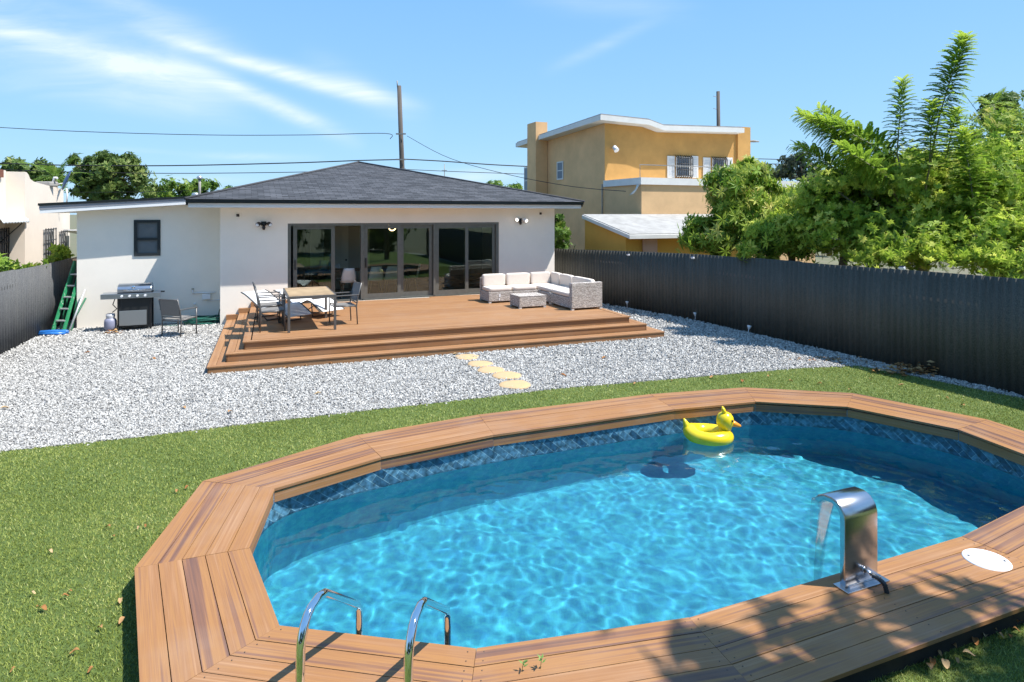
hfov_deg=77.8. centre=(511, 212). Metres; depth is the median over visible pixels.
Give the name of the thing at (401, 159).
utility pole
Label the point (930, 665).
fallen leaf
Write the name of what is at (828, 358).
dry leaves
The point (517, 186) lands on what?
round tree
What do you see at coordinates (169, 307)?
patio chair
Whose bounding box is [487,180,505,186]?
round tree
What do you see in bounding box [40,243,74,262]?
shrub
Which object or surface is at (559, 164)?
window
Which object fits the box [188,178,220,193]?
round tree
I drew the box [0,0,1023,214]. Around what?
sky
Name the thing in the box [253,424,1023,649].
water
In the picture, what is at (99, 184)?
round tree
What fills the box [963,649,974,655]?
fallen leaf
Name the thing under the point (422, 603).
pool ladder
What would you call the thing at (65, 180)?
satellite dish
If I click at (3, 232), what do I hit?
window
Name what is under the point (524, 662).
seedling
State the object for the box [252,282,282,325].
patio chair
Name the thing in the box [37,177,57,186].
roof clutter
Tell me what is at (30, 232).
stucco house
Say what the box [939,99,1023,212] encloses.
feathery tree
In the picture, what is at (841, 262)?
bushy tree
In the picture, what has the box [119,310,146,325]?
door
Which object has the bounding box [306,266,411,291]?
indoor table
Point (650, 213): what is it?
orange house
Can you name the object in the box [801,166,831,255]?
round tree
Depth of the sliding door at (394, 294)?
17.94 m
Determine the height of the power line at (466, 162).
0.381 m
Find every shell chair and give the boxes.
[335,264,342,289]
[339,268,355,298]
[368,266,382,293]
[383,266,396,292]
[404,263,420,291]
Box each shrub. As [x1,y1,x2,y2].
[0,253,23,271]
[22,258,48,267]
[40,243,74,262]
[554,213,575,248]
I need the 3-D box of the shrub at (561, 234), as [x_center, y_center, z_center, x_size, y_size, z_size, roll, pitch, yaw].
[1.465,1.513,22.381,1.189,2.978,1.516,0,0,-43]
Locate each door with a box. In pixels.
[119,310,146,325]
[293,226,334,299]
[335,226,347,288]
[364,225,400,298]
[401,225,431,296]
[436,225,467,294]
[464,224,494,292]
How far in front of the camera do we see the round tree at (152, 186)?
47.70 m
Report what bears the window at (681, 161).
in the orange house at (650, 213)
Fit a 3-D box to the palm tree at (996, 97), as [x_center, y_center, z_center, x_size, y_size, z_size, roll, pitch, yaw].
[18.205,-0.866,24.072,1.576,7.541,1.500,0,0,-38]
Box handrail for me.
[640,164,719,167]
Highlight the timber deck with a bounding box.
[207,294,664,373]
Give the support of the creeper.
attached to the corrugated fence at (966, 327)
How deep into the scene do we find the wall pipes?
16.80 m
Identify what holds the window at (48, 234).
in the stucco house at (30, 232)
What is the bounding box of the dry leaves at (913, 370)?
[869,360,938,376]
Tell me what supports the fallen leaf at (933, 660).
on the turf
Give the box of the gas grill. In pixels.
[100,282,164,330]
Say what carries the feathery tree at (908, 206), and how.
on the ground at (73, 239)
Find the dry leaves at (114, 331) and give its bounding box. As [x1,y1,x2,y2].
[105,328,120,333]
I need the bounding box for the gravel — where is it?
[0,303,1023,451]
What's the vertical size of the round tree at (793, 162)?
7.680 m
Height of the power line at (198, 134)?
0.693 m
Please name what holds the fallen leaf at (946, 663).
on the turf
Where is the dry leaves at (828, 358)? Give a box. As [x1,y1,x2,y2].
[799,355,846,362]
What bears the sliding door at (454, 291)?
in the white house at (454, 236)
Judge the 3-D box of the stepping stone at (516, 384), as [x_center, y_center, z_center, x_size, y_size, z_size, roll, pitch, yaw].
[0.048,2.877,10.583,0.544,0.045,0.538,0,0,0]
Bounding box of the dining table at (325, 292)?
[283,286,335,332]
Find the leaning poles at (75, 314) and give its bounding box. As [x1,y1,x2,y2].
[67,289,86,331]
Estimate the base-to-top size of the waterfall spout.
0.931 m
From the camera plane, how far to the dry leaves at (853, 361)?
12.16 m
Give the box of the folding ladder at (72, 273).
[51,259,77,330]
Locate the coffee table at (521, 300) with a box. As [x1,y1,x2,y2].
[510,292,546,308]
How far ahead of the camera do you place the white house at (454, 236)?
17.37 m
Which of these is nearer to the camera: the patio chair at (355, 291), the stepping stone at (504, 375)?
the stepping stone at (504, 375)
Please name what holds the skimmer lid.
on the swimming pool
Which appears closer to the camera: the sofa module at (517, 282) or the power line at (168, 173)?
the sofa module at (517, 282)
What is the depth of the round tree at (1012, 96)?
25.53 m
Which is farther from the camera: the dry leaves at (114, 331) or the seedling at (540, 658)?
the dry leaves at (114, 331)
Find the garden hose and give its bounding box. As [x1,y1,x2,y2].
[154,309,219,325]
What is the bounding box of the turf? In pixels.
[0,366,1023,681]
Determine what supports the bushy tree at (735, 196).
on the ground at (73, 239)
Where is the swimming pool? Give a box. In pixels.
[134,387,1023,681]
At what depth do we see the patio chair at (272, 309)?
13.11 m
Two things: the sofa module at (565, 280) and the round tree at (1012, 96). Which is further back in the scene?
the round tree at (1012, 96)
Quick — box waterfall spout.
[815,486,889,594]
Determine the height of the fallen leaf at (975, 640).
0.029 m
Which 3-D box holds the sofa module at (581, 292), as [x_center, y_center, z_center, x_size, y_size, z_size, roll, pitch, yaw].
[1.655,2.085,16.541,0.880,0.730,1.220,0,0,-23]
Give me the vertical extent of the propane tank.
0.430 m
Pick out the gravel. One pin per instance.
(64, 349)
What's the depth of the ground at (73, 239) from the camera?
37.37 m
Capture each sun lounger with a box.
[241,289,312,322]
[273,287,344,316]
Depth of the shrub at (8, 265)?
14.06 m
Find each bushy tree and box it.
[675,154,785,256]
[734,182,836,262]
[765,250,936,269]
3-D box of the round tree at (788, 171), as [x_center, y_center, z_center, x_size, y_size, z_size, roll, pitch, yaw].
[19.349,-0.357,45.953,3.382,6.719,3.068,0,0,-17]
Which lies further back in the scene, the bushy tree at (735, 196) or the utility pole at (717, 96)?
the utility pole at (717, 96)
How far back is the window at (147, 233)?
16.37 m
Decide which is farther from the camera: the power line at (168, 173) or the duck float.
the power line at (168, 173)
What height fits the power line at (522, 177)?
3.765 m
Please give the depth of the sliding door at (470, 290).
19.20 m
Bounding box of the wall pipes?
[192,289,219,304]
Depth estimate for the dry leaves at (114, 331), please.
15.01 m
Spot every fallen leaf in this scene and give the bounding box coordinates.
[925,662,933,669]
[929,657,935,664]
[941,658,949,668]
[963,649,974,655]
[972,637,978,644]
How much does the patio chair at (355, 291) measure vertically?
0.904 m
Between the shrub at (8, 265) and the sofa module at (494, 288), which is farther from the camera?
the sofa module at (494, 288)
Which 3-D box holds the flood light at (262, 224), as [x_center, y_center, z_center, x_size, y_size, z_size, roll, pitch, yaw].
[-6.484,0.351,16.585,0.410,0.220,0.201,0,0,-23]
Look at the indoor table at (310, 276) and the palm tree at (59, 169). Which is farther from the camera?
the palm tree at (59, 169)
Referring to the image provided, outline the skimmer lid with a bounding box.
[961,548,1012,570]
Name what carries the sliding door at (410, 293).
in the white house at (454, 236)
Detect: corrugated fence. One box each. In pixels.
[0,257,76,353]
[554,249,1023,395]
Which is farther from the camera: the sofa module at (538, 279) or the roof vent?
the roof vent
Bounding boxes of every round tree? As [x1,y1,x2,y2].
[0,155,68,188]
[64,149,156,200]
[131,176,170,197]
[158,175,195,197]
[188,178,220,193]
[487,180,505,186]
[501,181,522,188]
[763,162,795,180]
[771,145,822,180]
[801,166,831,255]
[968,89,1023,276]
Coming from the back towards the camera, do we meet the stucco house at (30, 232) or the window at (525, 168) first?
the window at (525, 168)
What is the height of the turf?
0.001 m
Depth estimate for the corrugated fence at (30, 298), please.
14.34 m
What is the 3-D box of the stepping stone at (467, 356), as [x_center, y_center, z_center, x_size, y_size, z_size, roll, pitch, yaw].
[-0.894,2.877,12.592,0.499,0.045,0.466,0,0,0]
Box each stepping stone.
[455,354,478,359]
[468,361,492,367]
[477,366,504,374]
[492,371,520,379]
[499,380,530,389]
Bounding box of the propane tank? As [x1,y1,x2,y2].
[104,313,116,331]
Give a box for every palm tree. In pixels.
[19,153,93,190]
[968,87,1016,272]
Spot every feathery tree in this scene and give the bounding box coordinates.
[765,30,1023,278]
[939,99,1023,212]
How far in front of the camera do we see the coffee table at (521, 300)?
16.28 m
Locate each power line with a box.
[0,127,392,138]
[0,159,395,165]
[2,169,307,173]
[406,159,526,166]
[407,169,516,173]
[409,137,625,191]
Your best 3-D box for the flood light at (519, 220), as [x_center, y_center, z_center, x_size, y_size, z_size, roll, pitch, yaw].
[0.274,0.270,19.458,0.400,0.223,0.193,0,0,-23]
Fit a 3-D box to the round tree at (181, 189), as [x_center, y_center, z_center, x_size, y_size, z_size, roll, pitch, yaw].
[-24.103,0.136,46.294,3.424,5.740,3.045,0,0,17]
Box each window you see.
[0,227,9,259]
[43,228,56,258]
[59,230,67,258]
[134,220,160,255]
[524,167,526,189]
[557,161,562,179]
[675,155,692,178]
[712,157,727,169]
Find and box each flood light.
[255,221,271,229]
[516,217,527,224]
[612,145,618,152]
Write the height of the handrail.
0.518 m
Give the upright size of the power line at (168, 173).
0.361 m
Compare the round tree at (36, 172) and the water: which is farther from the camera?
the round tree at (36, 172)
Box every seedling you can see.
[519,659,528,669]
[537,654,545,668]
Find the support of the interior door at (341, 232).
in the white house at (454, 236)
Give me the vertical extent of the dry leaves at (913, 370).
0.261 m
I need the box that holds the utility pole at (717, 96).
[713,91,719,125]
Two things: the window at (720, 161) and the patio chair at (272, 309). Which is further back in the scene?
the window at (720, 161)
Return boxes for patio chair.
[158,298,197,336]
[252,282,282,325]
[254,286,285,332]
[329,280,361,323]
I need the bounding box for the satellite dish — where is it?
[58,171,70,201]
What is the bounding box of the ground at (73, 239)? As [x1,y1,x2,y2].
[70,215,986,275]
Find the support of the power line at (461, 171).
attached to the utility pole at (401, 159)
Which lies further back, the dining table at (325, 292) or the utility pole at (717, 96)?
the utility pole at (717, 96)
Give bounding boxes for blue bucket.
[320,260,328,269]
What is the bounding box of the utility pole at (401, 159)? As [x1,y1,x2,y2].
[396,81,405,168]
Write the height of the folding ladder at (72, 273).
1.728 m
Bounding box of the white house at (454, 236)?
[38,161,584,327]
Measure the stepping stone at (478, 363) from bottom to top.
0.045 m
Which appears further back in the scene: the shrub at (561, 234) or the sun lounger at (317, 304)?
the shrub at (561, 234)
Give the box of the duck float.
[683,406,740,445]
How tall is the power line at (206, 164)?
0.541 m
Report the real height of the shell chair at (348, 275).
0.876 m
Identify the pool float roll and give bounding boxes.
[38,330,68,335]
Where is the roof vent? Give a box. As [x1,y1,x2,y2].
[192,175,202,194]
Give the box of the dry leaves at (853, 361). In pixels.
[789,356,884,368]
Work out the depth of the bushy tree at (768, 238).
15.34 m
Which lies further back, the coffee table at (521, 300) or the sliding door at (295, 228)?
the sliding door at (295, 228)
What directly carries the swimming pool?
on the turf
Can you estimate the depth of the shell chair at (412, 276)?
19.42 m
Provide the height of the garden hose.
0.418 m
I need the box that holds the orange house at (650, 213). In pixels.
[516,114,814,262]
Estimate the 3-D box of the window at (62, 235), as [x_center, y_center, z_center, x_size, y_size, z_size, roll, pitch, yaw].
[-16.092,1.233,22.767,0.102,1.173,0.870,0,0,-23]
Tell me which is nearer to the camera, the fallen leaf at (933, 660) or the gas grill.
the fallen leaf at (933, 660)
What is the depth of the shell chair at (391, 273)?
18.75 m
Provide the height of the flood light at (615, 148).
0.301 m
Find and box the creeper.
[1006,253,1023,278]
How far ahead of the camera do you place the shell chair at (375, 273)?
18.57 m
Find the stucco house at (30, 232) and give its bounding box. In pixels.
[0,169,76,267]
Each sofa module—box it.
[480,273,512,302]
[505,272,537,292]
[529,272,561,292]
[539,274,572,303]
[550,276,601,310]
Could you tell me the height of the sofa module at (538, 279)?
0.735 m
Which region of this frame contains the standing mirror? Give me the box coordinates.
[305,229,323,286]
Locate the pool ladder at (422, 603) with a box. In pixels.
[296,588,450,681]
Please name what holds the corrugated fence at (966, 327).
on the ground at (73, 239)

